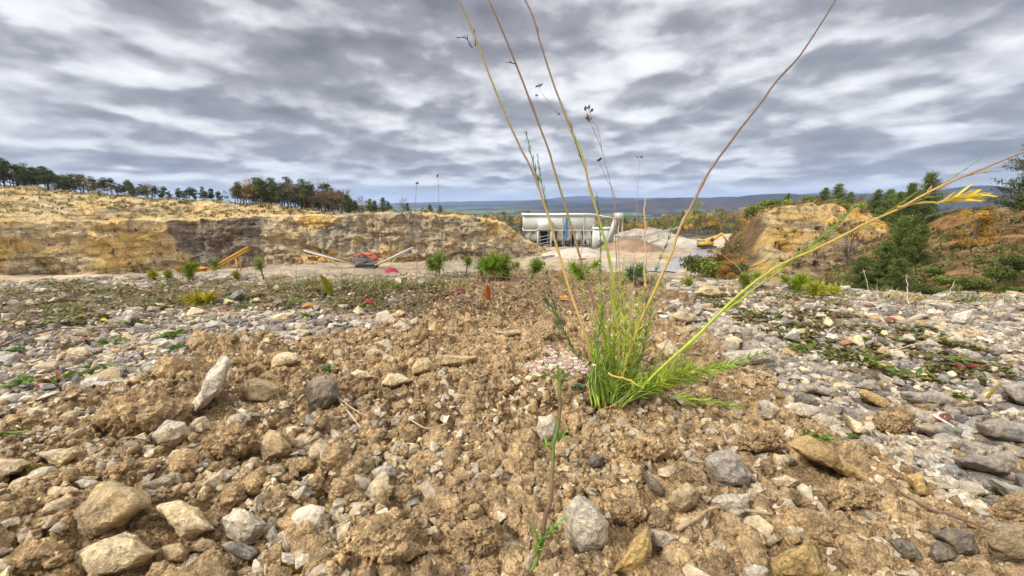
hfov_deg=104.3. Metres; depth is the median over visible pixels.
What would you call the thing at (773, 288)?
grass tuft
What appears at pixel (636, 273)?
pine seedling
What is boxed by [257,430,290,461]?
stone
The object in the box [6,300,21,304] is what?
stone
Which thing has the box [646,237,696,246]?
gravel heap
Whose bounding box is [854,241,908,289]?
pine tree
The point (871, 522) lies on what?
stone
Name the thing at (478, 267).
pine seedling
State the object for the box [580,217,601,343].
dry weed
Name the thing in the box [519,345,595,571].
flower
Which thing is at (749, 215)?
pine tree
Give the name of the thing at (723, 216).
deciduous tree
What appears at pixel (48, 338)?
stone
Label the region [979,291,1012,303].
grass tuft
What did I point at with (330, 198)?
pine tree
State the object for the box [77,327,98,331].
stone
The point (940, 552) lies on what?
stone
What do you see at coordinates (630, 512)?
soil clod
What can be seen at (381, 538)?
soil clod
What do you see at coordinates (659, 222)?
deciduous tree
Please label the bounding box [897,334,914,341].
stone
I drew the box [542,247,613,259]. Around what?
gravel heap
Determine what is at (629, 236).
belt conveyor
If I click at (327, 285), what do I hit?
upright leaf
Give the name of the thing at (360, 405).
stone
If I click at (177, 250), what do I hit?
dry weed
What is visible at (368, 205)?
pine tree
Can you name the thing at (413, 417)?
stone
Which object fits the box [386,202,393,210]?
pine tree
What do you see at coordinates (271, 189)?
pine tree
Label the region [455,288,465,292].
fallen leaf
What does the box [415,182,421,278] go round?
dry weed
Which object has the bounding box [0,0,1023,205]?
sky
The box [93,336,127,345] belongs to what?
leafy weed
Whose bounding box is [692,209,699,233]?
pine tree
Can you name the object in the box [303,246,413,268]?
screening machine
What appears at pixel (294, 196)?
deciduous tree
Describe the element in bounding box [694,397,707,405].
stone
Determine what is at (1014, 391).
stone
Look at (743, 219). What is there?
deciduous tree
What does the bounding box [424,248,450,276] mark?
pine seedling
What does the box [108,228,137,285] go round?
dry weed
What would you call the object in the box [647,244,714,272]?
road
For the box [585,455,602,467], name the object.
stone
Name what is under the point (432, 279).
grass tuft
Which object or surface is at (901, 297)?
grass tuft
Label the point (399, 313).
stone
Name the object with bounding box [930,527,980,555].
stone
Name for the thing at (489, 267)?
pine seedling
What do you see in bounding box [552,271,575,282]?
grass tuft
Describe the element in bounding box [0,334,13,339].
stone
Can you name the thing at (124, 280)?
stone
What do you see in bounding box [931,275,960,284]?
shrub
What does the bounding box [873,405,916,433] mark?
soil clod
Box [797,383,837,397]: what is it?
stone
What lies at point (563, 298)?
fallen leaf
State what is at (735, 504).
stone
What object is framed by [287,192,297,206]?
deciduous tree
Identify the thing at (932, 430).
stone
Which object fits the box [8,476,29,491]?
stone
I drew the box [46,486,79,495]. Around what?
stone
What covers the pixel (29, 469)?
moss
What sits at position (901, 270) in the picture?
pine tree
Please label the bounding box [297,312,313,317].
leafy weed
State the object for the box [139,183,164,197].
deciduous tree
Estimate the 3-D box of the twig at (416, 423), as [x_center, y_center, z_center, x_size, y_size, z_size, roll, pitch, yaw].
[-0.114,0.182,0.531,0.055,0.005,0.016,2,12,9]
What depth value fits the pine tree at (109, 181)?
112.93 m
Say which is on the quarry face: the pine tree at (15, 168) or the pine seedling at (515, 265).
the pine tree at (15, 168)
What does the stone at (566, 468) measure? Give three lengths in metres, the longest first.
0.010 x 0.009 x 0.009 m
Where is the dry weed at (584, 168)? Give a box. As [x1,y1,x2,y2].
[535,83,614,321]
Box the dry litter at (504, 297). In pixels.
[249,268,744,318]
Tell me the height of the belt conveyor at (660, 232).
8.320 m
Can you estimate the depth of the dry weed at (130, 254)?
1.53 m
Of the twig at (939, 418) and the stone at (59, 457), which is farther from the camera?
the twig at (939, 418)
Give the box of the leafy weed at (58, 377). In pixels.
[30,372,77,387]
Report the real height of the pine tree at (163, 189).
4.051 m
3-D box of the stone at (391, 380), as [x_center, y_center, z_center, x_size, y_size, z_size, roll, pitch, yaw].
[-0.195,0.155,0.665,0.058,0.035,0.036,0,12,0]
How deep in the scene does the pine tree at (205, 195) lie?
113.27 m
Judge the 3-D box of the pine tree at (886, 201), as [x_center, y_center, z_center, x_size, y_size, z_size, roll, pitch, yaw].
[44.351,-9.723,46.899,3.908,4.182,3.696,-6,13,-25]
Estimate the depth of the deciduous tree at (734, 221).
196.32 m
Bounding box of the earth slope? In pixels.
[822,207,1023,291]
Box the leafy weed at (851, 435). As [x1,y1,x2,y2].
[846,432,860,437]
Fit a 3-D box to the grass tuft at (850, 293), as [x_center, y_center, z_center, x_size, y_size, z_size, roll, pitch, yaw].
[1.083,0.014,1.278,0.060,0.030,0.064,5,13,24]
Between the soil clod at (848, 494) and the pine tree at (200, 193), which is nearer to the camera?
the soil clod at (848, 494)
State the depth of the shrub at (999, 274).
15.10 m
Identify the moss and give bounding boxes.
[25,463,46,472]
[272,562,301,572]
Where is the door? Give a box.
[596,241,602,247]
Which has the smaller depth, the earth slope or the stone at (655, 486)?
the stone at (655, 486)
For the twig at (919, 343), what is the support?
on the ground cover at (931, 378)
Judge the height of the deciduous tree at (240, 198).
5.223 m
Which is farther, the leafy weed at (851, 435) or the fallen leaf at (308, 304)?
the fallen leaf at (308, 304)
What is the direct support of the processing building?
on the terrain at (657, 207)
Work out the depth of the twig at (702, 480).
0.43 m
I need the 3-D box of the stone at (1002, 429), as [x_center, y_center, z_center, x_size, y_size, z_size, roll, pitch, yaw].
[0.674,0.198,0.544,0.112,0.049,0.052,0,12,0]
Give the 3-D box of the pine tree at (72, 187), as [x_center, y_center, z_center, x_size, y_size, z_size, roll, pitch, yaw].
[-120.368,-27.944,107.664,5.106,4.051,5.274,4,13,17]
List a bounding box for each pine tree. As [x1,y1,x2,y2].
[0,160,13,185]
[4,170,36,185]
[5,164,18,186]
[11,167,28,184]
[13,165,24,185]
[17,162,34,185]
[27,166,37,184]
[28,171,41,184]
[32,166,56,189]
[33,167,53,188]
[48,178,66,189]
[55,178,79,190]
[56,174,70,188]
[66,174,79,191]
[98,177,108,192]
[106,177,115,193]
[113,184,122,193]
[118,185,127,194]
[123,182,132,194]
[126,184,135,194]
[133,184,143,194]
[150,185,157,198]
[160,186,168,193]
[175,188,184,199]
[182,187,194,198]
[198,187,206,200]
[200,191,208,199]
[206,191,214,199]
[229,183,240,201]
[231,181,243,201]
[252,177,266,202]
[261,178,274,202]
[264,182,285,204]
[265,177,279,203]
[273,185,287,204]
[276,176,292,205]
[292,178,312,208]
[296,184,317,207]
[304,181,316,207]
[323,188,337,210]
[339,194,354,211]
[352,200,361,212]
[364,198,376,211]
[370,200,378,209]
[377,197,390,210]
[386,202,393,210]
[403,203,409,211]
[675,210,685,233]
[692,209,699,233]
[694,211,703,230]
[712,207,724,233]
[745,211,753,218]
[815,187,834,200]
[826,183,854,202]
[837,254,877,289]
[844,192,855,204]
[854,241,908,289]
[866,188,883,214]
[869,212,930,271]
[870,187,898,220]
[870,256,920,292]
[883,180,929,234]
[883,191,906,224]
[897,171,952,224]
[897,224,938,267]
[983,143,1023,220]
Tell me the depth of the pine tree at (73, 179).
108.85 m
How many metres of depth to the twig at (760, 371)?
0.69 m
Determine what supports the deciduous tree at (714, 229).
on the terrain at (657, 207)
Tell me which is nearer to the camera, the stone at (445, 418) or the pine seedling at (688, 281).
the stone at (445, 418)
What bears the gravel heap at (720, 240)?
on the terrain at (657, 207)
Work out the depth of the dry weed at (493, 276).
1.47 m
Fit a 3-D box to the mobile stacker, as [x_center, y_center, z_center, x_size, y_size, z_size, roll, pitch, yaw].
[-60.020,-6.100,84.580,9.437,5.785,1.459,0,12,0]
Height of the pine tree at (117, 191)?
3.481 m
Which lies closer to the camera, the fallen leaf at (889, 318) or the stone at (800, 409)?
the stone at (800, 409)
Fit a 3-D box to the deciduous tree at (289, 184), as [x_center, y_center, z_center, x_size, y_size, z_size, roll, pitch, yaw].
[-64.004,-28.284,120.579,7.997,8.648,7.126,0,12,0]
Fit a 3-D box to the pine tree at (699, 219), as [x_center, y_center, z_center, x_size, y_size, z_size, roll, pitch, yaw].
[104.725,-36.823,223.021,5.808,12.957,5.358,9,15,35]
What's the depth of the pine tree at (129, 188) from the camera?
109.25 m
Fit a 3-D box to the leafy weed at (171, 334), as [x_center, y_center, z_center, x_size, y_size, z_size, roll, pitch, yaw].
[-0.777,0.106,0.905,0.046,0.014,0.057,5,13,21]
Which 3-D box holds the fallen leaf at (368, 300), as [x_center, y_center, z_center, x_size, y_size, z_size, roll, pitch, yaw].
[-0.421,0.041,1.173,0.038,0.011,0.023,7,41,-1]
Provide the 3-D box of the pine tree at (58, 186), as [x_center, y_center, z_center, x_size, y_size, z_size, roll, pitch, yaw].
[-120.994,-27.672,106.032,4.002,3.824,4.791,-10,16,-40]
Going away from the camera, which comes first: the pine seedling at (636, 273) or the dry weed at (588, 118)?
the dry weed at (588, 118)
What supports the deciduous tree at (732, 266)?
on the rock spur
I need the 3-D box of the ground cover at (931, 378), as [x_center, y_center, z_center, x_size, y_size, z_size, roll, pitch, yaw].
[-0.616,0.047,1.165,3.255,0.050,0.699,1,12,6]
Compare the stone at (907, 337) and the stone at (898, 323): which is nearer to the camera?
the stone at (907, 337)
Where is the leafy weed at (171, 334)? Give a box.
[153,328,183,338]
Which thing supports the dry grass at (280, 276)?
on the ground at (804, 470)
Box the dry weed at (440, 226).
[436,174,443,280]
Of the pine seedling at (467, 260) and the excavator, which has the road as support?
the excavator
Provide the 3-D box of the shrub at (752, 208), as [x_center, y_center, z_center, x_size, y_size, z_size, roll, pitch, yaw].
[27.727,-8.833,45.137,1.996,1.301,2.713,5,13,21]
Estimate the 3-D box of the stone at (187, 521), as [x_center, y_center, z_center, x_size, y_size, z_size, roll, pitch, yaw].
[-0.306,0.219,0.375,0.082,0.055,0.033,7,14,30]
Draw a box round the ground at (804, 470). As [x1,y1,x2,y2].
[0,268,1023,575]
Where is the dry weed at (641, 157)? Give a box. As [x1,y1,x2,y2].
[630,156,642,319]
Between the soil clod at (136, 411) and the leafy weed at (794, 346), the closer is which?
the soil clod at (136, 411)
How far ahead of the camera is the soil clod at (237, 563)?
0.34 m
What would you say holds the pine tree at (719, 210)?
on the terrain at (657, 207)
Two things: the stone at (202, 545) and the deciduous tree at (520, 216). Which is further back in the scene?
the deciduous tree at (520, 216)
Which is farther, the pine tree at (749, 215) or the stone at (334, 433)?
the pine tree at (749, 215)
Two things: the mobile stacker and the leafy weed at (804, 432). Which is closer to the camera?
the leafy weed at (804, 432)
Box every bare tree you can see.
[311,183,327,210]
[317,181,339,211]
[339,185,353,207]
[356,194,367,210]
[395,198,410,209]
[822,216,880,266]
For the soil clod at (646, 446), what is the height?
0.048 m
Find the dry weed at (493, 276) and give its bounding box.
[455,263,529,281]
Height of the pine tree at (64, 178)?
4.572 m
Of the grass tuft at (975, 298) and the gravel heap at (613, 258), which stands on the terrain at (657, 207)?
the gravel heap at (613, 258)
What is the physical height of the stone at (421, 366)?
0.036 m
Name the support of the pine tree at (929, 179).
on the earth slope
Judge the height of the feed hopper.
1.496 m
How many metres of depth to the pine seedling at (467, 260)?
1.58 m
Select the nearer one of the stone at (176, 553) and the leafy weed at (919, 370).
the stone at (176, 553)
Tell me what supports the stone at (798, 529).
on the ground at (804, 470)
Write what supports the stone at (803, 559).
on the ground at (804, 470)
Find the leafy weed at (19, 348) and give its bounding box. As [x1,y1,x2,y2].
[4,346,27,351]
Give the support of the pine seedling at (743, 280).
on the ground at (804, 470)
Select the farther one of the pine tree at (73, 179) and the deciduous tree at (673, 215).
the deciduous tree at (673, 215)
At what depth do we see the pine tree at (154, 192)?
111.96 m
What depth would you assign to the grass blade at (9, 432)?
0.52 m
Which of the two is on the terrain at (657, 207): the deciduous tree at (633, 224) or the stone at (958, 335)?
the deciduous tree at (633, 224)
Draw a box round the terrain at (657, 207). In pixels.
[0,185,1023,280]
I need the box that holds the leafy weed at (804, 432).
[796,429,808,434]
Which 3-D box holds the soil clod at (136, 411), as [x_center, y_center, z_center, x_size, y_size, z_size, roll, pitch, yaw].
[-0.516,0.176,0.546,0.166,0.095,0.087,1,12,7]
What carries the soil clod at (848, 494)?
on the ground at (804, 470)
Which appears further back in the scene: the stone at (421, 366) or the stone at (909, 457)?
the stone at (421, 366)
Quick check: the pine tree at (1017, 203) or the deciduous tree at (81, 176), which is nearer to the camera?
the pine tree at (1017, 203)
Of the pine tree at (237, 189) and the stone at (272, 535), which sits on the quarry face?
the pine tree at (237, 189)
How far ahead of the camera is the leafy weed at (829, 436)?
0.53 m
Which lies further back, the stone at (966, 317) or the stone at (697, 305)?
the stone at (697, 305)
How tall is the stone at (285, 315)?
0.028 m
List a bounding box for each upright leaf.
[320,274,333,295]
[985,384,999,398]
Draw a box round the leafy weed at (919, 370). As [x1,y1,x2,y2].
[910,368,932,382]
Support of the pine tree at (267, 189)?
on the quarry face
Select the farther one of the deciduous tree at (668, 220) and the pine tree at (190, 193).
the deciduous tree at (668, 220)
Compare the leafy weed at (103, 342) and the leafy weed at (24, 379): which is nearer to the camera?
the leafy weed at (24, 379)
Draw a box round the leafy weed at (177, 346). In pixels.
[167,342,186,349]
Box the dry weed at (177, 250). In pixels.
[176,248,187,285]
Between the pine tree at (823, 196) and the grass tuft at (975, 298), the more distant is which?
the pine tree at (823, 196)
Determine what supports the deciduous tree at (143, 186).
on the quarry face
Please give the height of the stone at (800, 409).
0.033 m
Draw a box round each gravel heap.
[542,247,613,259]
[587,255,637,261]
[596,237,667,252]
[614,227,683,240]
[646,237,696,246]
[704,234,730,245]
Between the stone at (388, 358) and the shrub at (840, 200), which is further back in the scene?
the shrub at (840, 200)
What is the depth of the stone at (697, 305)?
1.09 m
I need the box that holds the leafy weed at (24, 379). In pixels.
[0,373,44,387]
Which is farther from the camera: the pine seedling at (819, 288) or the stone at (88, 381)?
the pine seedling at (819, 288)
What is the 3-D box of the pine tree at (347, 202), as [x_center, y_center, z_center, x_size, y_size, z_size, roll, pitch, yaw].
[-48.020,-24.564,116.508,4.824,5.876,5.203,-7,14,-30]
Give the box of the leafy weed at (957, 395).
[949,391,971,399]
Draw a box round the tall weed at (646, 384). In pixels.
[457,0,1023,410]
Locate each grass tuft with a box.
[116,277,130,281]
[262,272,298,285]
[297,269,329,286]
[327,273,363,286]
[352,273,388,288]
[374,275,406,290]
[391,273,419,289]
[412,273,450,286]
[443,273,471,289]
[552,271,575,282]
[759,282,776,291]
[842,288,860,296]
[871,280,917,300]
[889,290,919,301]
[912,294,934,300]
[945,288,992,303]
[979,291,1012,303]
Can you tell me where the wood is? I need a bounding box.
[498,213,742,235]
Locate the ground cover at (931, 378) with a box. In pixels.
[0,278,1016,385]
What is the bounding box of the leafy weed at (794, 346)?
[786,342,811,351]
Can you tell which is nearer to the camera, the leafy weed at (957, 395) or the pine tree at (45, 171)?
the leafy weed at (957, 395)
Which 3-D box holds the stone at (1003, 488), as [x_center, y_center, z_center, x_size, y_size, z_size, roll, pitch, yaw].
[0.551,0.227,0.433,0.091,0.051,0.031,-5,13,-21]
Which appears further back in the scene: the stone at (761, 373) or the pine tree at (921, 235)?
the pine tree at (921, 235)
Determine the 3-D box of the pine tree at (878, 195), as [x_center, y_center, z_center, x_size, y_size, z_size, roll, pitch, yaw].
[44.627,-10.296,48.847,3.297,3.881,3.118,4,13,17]
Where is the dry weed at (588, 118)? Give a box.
[584,105,621,357]
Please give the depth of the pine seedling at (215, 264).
4.45 m
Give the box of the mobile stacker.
[207,245,250,270]
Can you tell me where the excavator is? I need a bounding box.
[696,233,727,247]
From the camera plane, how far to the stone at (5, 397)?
0.61 m
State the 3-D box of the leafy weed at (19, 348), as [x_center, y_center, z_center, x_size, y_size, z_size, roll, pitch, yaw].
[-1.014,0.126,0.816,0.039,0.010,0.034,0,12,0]
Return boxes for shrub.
[678,254,712,274]
[698,259,749,277]
[746,205,765,213]
[758,199,786,206]
[774,199,792,201]
[800,195,817,199]
[828,198,843,202]
[844,202,868,210]
[913,284,945,294]
[924,266,947,275]
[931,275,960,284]
[955,276,993,289]
[973,258,996,263]
[980,267,1022,282]
[996,255,1023,271]
[996,284,1023,292]
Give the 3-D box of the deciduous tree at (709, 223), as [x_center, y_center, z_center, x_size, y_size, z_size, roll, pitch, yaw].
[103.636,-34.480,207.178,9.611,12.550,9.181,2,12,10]
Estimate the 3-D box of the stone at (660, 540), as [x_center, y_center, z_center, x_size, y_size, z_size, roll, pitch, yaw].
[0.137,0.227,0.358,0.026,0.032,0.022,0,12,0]
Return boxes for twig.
[0,324,133,347]
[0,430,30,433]
[20,353,92,358]
[191,311,280,316]
[338,397,366,428]
[409,418,447,428]
[675,506,772,530]
[690,475,716,491]
[730,364,784,381]
[894,334,953,350]
[898,490,994,531]
[931,414,954,427]
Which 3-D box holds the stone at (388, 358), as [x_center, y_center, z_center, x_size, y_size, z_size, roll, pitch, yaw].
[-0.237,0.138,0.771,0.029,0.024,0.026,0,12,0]
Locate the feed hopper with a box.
[173,266,208,272]
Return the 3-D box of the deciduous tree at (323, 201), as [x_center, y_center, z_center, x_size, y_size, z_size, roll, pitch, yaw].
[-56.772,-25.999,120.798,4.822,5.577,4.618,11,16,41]
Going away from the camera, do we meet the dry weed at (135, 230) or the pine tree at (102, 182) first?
the dry weed at (135, 230)
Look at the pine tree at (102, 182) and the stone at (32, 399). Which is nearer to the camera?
the stone at (32, 399)
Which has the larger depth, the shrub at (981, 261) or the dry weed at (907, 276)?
the shrub at (981, 261)
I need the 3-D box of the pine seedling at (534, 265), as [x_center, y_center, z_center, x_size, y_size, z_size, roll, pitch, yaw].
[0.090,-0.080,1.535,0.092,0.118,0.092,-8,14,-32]
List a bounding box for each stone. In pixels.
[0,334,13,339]
[0,393,15,400]
[0,458,31,476]
[1,313,16,318]
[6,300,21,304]
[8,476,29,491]
[27,406,43,416]
[28,397,37,401]
[33,334,52,342]
[34,287,46,291]
[34,361,58,371]
[36,446,78,465]
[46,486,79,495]
[64,392,78,400]
[65,347,92,359]
[72,480,151,539]
[73,479,95,488]
[74,531,157,575]
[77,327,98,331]
[80,377,100,386]
[85,446,100,456]
[111,378,125,381]
[127,314,140,325]
[148,419,190,447]
[156,500,215,541]
[161,543,187,562]
[168,449,189,457]
[188,538,218,552]
[191,355,229,415]
[221,541,258,561]
[222,507,266,544]
[223,298,233,304]
[240,378,279,401]
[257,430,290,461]
[267,312,293,319]
[267,525,278,544]
[270,352,301,367]
[281,552,294,565]
[288,329,310,336]
[288,461,298,476]
[307,375,340,409]
[331,430,340,437]
[338,304,347,309]
[350,369,371,379]
[353,305,364,314]
[356,401,366,408]
[371,465,395,478]
[380,373,411,387]
[381,484,394,499]
[382,354,395,363]
[391,310,405,317]
[393,320,408,330]
[407,497,419,506]
[408,415,416,422]
[412,358,431,375]
[434,355,477,365]
[443,415,449,422]
[469,428,481,442]
[497,329,521,336]
[510,540,522,548]
[519,404,529,414]
[537,414,556,441]
[563,465,571,471]
[563,495,608,553]
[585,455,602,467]
[599,475,614,487]
[613,526,651,574]
[640,467,665,497]
[651,530,679,550]
[663,546,679,565]
[666,482,698,512]
[692,302,703,309]
[694,285,723,296]
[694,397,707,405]
[698,517,708,529]
[704,448,752,487]
[711,493,750,517]
[721,348,776,366]
[729,325,741,333]
[752,507,766,515]
[757,400,780,419]
[759,371,768,375]
[769,539,823,575]
[772,475,799,487]
[783,402,820,417]
[787,435,866,480]
[795,526,803,533]
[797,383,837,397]
[855,379,880,390]
[857,389,890,407]
[864,340,876,343]
[865,520,878,525]
[875,345,889,353]
[888,537,924,561]
[891,517,920,530]
[893,320,903,325]
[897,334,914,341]
[899,391,955,405]
[901,449,913,465]
[906,313,929,319]
[906,471,927,496]
[915,423,964,437]
[918,449,935,457]
[928,541,957,562]
[930,445,956,458]
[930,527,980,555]
[934,481,958,489]
[947,332,963,340]
[950,310,974,323]
[953,450,1016,473]
[958,405,985,415]
[961,497,971,505]
[974,372,985,377]
[975,418,1023,443]
[987,522,1023,562]
[990,478,1023,495]
[1000,381,1023,405]
[1014,306,1023,311]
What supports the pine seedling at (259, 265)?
on the ground at (804, 470)
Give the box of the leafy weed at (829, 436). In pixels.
[805,428,838,442]
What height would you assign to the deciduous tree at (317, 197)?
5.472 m
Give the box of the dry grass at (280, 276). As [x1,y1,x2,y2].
[0,260,1023,316]
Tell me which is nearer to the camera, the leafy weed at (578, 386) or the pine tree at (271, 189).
the leafy weed at (578, 386)
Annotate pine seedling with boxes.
[142,265,160,280]
[162,268,175,280]
[177,258,203,278]
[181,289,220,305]
[183,267,195,279]
[209,258,221,274]
[230,268,242,279]
[252,255,267,279]
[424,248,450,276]
[463,254,473,276]
[473,255,488,275]
[476,248,514,279]
[492,260,520,279]
[526,255,543,278]
[566,256,603,281]
[621,262,649,283]
[681,275,696,285]
[735,270,761,288]
[777,270,812,293]
[801,277,845,296]
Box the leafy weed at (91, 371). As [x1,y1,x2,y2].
[79,364,117,377]
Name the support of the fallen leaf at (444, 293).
on the ground at (804, 470)
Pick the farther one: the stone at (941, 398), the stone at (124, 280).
the stone at (124, 280)
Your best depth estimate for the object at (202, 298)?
1.18 m
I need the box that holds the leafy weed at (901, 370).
[887,366,910,376]
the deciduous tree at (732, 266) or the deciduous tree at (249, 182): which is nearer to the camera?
the deciduous tree at (732, 266)
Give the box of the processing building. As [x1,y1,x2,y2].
[521,213,623,247]
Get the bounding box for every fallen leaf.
[301,303,316,307]
[363,298,374,303]
[385,267,397,272]
[442,291,453,295]
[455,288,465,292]
[484,284,490,299]
[558,296,569,300]
[840,340,856,344]
[885,317,897,320]
[939,413,951,420]
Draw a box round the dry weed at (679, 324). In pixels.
[659,298,696,354]
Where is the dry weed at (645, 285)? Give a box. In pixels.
[643,197,646,288]
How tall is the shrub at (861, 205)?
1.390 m
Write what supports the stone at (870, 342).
on the ground at (804, 470)
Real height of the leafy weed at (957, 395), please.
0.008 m
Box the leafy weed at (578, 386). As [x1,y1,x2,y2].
[571,382,585,388]
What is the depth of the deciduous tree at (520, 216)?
195.85 m
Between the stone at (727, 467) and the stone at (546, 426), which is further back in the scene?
the stone at (546, 426)
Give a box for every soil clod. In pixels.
[4,537,73,575]
[89,388,191,438]
[192,546,250,572]
[200,420,259,460]
[346,513,425,564]
[447,516,502,556]
[475,558,499,575]
[609,497,648,527]
[618,431,681,461]
[734,425,783,453]
[821,477,880,510]
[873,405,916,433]
[984,491,1023,522]
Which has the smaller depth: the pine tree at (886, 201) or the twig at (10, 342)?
the twig at (10, 342)
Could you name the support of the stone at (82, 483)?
on the ground at (804, 470)
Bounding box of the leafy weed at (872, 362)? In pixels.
[864,357,894,370]
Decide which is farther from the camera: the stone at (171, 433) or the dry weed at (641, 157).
the dry weed at (641, 157)
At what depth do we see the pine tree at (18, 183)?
108.58 m
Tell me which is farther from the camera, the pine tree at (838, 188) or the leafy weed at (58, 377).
the pine tree at (838, 188)
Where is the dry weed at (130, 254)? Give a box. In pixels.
[113,230,147,280]
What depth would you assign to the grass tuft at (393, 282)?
1.33 m
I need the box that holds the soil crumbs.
[0,310,1023,575]
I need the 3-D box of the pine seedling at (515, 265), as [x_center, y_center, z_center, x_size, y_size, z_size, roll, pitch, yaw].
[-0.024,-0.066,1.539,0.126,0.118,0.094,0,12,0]
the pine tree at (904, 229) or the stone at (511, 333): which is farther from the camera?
the pine tree at (904, 229)
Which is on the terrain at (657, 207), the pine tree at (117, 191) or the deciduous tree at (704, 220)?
the deciduous tree at (704, 220)
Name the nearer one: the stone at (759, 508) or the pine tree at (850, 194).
the stone at (759, 508)
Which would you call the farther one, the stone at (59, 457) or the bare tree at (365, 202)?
the bare tree at (365, 202)
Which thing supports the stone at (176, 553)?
on the ground at (804, 470)
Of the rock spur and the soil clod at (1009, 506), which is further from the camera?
the rock spur
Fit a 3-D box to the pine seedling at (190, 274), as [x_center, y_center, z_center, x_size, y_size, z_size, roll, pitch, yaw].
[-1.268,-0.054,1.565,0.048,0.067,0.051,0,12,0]
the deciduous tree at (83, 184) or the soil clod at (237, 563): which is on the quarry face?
the deciduous tree at (83, 184)
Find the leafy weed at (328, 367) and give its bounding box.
[319,363,334,369]
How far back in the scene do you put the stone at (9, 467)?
0.44 m
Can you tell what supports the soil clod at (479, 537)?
on the ground at (804, 470)
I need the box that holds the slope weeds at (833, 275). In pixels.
[817,205,1023,294]
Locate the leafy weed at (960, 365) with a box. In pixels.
[945,360,994,371]
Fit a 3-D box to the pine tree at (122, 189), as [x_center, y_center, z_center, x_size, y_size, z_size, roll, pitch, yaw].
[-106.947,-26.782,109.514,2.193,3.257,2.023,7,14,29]
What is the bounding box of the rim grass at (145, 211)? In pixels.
[0,184,551,250]
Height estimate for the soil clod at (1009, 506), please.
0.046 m
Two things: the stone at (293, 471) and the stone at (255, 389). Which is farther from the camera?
the stone at (255, 389)
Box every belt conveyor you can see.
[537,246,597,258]
[616,236,640,238]
[640,226,678,242]
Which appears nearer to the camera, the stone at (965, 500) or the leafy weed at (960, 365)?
the stone at (965, 500)
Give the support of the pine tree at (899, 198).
on the rock spur
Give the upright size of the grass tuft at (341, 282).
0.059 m
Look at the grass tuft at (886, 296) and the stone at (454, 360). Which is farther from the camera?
the grass tuft at (886, 296)
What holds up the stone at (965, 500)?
on the ground at (804, 470)
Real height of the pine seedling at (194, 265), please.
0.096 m
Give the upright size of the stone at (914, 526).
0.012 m
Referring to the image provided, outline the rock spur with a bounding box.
[715,202,894,284]
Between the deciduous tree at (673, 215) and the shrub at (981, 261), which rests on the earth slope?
the shrub at (981, 261)
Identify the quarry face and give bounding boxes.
[0,185,550,274]
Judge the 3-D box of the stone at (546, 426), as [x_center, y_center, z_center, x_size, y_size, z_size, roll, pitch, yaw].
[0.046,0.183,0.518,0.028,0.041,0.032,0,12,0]
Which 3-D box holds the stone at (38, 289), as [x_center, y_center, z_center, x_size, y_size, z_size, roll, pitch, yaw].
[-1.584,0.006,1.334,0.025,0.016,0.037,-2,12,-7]
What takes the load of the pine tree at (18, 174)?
on the quarry face
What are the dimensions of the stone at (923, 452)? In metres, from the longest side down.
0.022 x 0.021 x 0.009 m
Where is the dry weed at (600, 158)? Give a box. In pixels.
[597,157,623,337]
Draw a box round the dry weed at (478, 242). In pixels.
[474,219,479,266]
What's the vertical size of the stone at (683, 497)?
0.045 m
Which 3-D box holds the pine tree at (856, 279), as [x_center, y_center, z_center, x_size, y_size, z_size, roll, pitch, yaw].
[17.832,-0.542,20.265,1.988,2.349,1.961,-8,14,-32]
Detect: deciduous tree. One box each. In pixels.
[0,164,16,184]
[60,171,100,191]
[72,178,96,192]
[76,174,98,189]
[81,180,100,191]
[105,182,117,193]
[136,184,154,196]
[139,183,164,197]
[213,190,229,201]
[231,186,249,201]
[233,180,254,203]
[237,177,265,202]
[241,185,258,201]
[253,183,268,202]
[264,185,289,204]
[277,183,299,206]
[285,183,302,206]
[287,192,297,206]
[288,181,312,208]
[303,193,320,208]
[308,189,329,210]
[317,193,328,211]
[320,194,337,209]
[324,187,344,209]
[327,193,347,210]
[332,190,343,211]
[505,213,513,225]
[514,212,522,226]
[626,219,637,228]
[653,214,668,228]
[660,212,677,230]
[663,215,676,230]
[667,218,679,232]
[681,214,693,231]
[681,262,696,277]
[683,210,698,233]
[696,210,722,233]
[699,208,712,233]
[702,211,720,233]
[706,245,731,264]
[707,213,724,233]
[712,210,733,232]
[715,253,746,279]
[720,211,745,233]
[721,208,738,233]
[727,208,744,231]
[732,210,746,229]
[739,208,752,226]
[851,196,870,207]
[856,193,872,204]
[947,205,1000,248]
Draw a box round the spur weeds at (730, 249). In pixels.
[693,198,895,279]
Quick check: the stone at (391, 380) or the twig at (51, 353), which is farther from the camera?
the twig at (51, 353)
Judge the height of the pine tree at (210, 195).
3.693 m
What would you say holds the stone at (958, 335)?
on the ground at (804, 470)
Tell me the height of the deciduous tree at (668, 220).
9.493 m
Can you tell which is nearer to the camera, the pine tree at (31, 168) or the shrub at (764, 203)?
the shrub at (764, 203)
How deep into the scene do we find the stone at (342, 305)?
1.14 m
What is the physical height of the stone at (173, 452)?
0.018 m
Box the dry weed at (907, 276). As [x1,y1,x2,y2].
[906,274,909,304]

